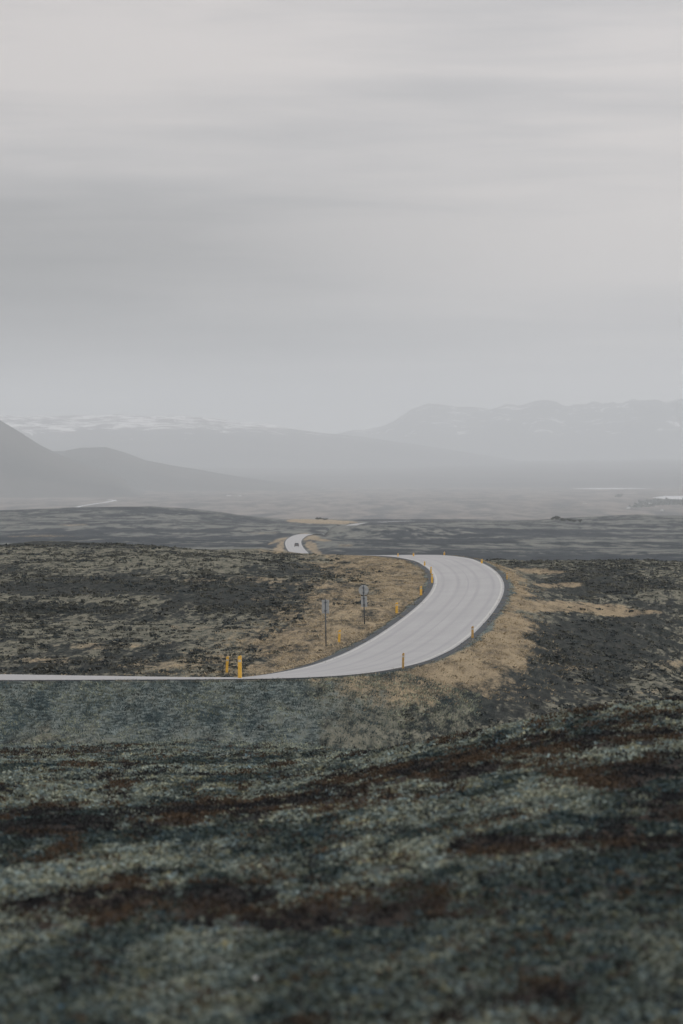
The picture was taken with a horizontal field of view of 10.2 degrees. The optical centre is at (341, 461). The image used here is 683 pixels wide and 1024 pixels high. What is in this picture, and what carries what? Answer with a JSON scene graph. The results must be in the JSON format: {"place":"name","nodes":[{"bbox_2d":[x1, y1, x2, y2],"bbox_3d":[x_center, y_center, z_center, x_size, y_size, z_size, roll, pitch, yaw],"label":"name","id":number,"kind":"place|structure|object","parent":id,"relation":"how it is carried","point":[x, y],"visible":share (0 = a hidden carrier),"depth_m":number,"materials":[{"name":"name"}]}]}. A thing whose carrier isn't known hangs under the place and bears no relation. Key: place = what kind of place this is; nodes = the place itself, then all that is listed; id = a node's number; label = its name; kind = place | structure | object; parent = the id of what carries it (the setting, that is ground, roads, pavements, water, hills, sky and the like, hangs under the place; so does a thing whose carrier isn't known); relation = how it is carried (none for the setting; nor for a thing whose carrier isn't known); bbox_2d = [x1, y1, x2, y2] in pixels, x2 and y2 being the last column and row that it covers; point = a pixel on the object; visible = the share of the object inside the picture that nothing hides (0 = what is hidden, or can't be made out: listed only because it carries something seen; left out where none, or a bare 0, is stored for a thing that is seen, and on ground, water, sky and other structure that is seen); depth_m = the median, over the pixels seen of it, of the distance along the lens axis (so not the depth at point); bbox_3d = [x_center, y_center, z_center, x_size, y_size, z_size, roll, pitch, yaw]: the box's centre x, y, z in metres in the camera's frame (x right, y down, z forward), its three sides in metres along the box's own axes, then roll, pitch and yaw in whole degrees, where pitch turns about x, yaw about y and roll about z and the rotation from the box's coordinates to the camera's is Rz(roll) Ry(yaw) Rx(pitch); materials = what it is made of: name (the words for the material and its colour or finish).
{"place":"outdoors","nodes":[
{"label":"outdoors","id":0,"kind":"place"},
{"bbox_2d":[0,420,143,497],"bbox_3d":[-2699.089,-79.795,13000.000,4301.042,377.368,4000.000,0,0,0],"label":"mountain","id":1,"kind":"structure","parent":0,"point":[29,468],"depth_m":11629.42,"materials":[{"name":"grey stone"}]},
{"bbox_2d":[77,500,116,506],"bbox_3d":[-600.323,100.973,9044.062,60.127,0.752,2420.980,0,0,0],"label":"river","id":2,"kind":"structure","parent":0,"point":[97,503],"depth_m":9315.41,"materials":[{"name":"grey liquid"}]},
{"bbox_2d":[53,447,321,490],"bbox_3d":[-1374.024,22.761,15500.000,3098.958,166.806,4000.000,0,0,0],"label":"hill","id":3,"kind":"structure","parent":0,"point":[139,473],"depth_m":14348.18,"materials":[{"name":"grey stone"}]},
{"bbox_2d":[0,521,503,679],"bbox_3d":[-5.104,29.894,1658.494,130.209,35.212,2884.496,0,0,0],"label":"road","id":4,"kind":"structure","parent":0,"point":[456,606],"depth_m":289.26,"materials":[{"name":"grey asphalt"}]},
{"bbox_2d":[15,524,436,676],"bbox_3d":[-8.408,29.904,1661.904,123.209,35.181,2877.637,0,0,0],"label":"road marking","id":5,"kind":"object","parent":4,"relation":"on","point":[365,643],"visible":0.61,"depth_m":289.79,"materials":[{"name":"paint"}]},
{"bbox_2d":[93,537,501,679],"bbox_3d":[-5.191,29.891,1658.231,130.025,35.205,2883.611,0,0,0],"label":"road marking","id":6,"kind":"object","parent":4,"relation":"on","point":[492,608],"visible":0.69,"depth_m":288.17,"materials":[{"name":"paint"}]},
{"bbox_2d":[0,414,524,466],"bbox_3d":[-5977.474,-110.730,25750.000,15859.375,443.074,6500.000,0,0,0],"label":"mountain","id":7,"kind":"structure","parent":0,"point":[184,441],"depth_m":24250.44,"materials":[{"name":"grey stone"}]},
{"bbox_2d":[0,488,682,1023],"bbox_3d":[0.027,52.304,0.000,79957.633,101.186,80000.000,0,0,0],"label":"ground","id":8,"kind":"structure","parent":0,"point":[510,524],"depth_m":324.96,"materials":[{"name":"green plant"}]},
{"bbox_2d":[225,656,228,672],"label":"marker post","id":9,"kind":"object","parent":8,"relation":"on","point":[227,659],"visible":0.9,"depth_m":238.46,"materials":[{"name":"yellow paint"}]},
{"bbox_2d":[238,655,241,677],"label":"marker post","id":10,"kind":"object","parent":8,"relation":"on","point":[240,666],"visible":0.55,"depth_m":221.46,"materials":[{"name":"yellow paint"}]},
{"bbox_2d":[29,521,508,680],"bbox_3d":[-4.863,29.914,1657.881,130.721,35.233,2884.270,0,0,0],"label":"road shoulder","id":11,"kind":"object","parent":8,"relation":"on","point":[481,629],"visible":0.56,"depth_m":274.14},
{"bbox_2d":[0,555,585,756],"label":"straw grass","id":12,"kind":"structure","parent":8,"relation":"on","point":[245,743],"depth_m":214.89,"materials":[{"name":"beige plant"}]},
{"bbox_2d":[322,599,328,645],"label":"road sign","id":13,"kind":"object","parent":8,"relation":"on","point":[325,606],"visible":0.96,"depth_m":270.54,"materials":[{"name":"metal"}]},
{"bbox_2d":[337,630,340,642],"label":"marker post","id":14,"kind":"object","parent":8,"relation":"on","point":[339,633],"visible":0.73,"depth_m":276.46,"materials":[{"name":"yellow paint"}]},
{"bbox_2d":[247,523,433,676],"bbox_3d":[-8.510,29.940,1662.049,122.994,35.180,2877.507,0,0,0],"label":"road shoulder","id":15,"kind":"object","parent":8,"relation":"on","point":[407,611],"visible":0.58,"depth_m":304.56},
{"bbox_2d":[0,695,682,1023],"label":"heather","id":16,"kind":"object","parent":8,"relation":"on","point":[188,811],"visible":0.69,"depth_m":69.99,"materials":[{"name":"green plant"}]},
{"bbox_2d":[0,542,682,749],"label":"heath shrub","id":17,"kind":"object","parent":8,"relation":"on","point":[117,610],"visible":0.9,"depth_m":329.40,"materials":[{"name":"brown plant"}]},
{"bbox_2d":[359,585,368,623],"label":"road sign","id":18,"kind":"object","parent":8,"relation":"on","point":[363,590],"visible":0.98,"depth_m":300.55,"materials":[{"name":"metal"}]},
{"bbox_2d":[395,602,397,613],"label":"marker post","id":19,"kind":"object","parent":8,"relation":"on","point":[396,608],"visible":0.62,"depth_m":324.46,"materials":[{"name":"yellow paint"}]},
{"bbox_2d":[471,626,473,637],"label":"marker post","id":20,"kind":"object","parent":8,"relation":"on","point":[472,631],"visible":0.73,"depth_m":268.46,"materials":[{"name":"paint"}]},
{"bbox_2d":[628,497,682,507],"bbox_3d":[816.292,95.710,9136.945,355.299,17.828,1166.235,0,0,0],"label":"wood","id":21,"kind":"object","parent":8,"relation":"on","point":[658,501],"visible":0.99,"depth_m":9088.59,"materials":[{"name":"plant"}]},
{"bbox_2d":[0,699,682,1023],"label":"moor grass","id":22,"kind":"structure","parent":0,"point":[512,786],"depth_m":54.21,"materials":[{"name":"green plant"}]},
{"bbox_2d":[0,0,682,433],"label":"sky","id":23,"kind":"structure","parent":0,"point":[320,216],"materials":[{"name":"grey"}]},
{"bbox_2d":[186,458,682,487],"bbox_3d":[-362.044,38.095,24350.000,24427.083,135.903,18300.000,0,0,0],"label":"lowland ridge","id":24,"kind":"structure","parent":0,"point":[645,473],"depth_m":18337.00,"materials":[{"name":"grey stone"}]},
{"bbox_2d":[338,398,682,460],"bbox_3d":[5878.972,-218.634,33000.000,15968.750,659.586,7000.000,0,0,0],"label":"mountain range","id":25,"kind":"structure","parent":0,"point":[593,430],"depth_m":30942.19,"materials":[{"name":"grey stone"}]},
{"bbox_2d":[577,488,651,488],"bbox_3d":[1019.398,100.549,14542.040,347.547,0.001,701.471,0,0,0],"label":"lake","id":26,"kind":"structure","parent":0,"point":[614,488],"depth_m":14570.45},
{"bbox_2d":[653,496,682,498],"bbox_3d":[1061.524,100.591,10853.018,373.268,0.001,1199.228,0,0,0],"label":"lake","id":27,"kind":"structure","parent":0,"point":[670,497],"depth_m":10880.98,"materials":[{"name":"grey liquid"}]}
]}

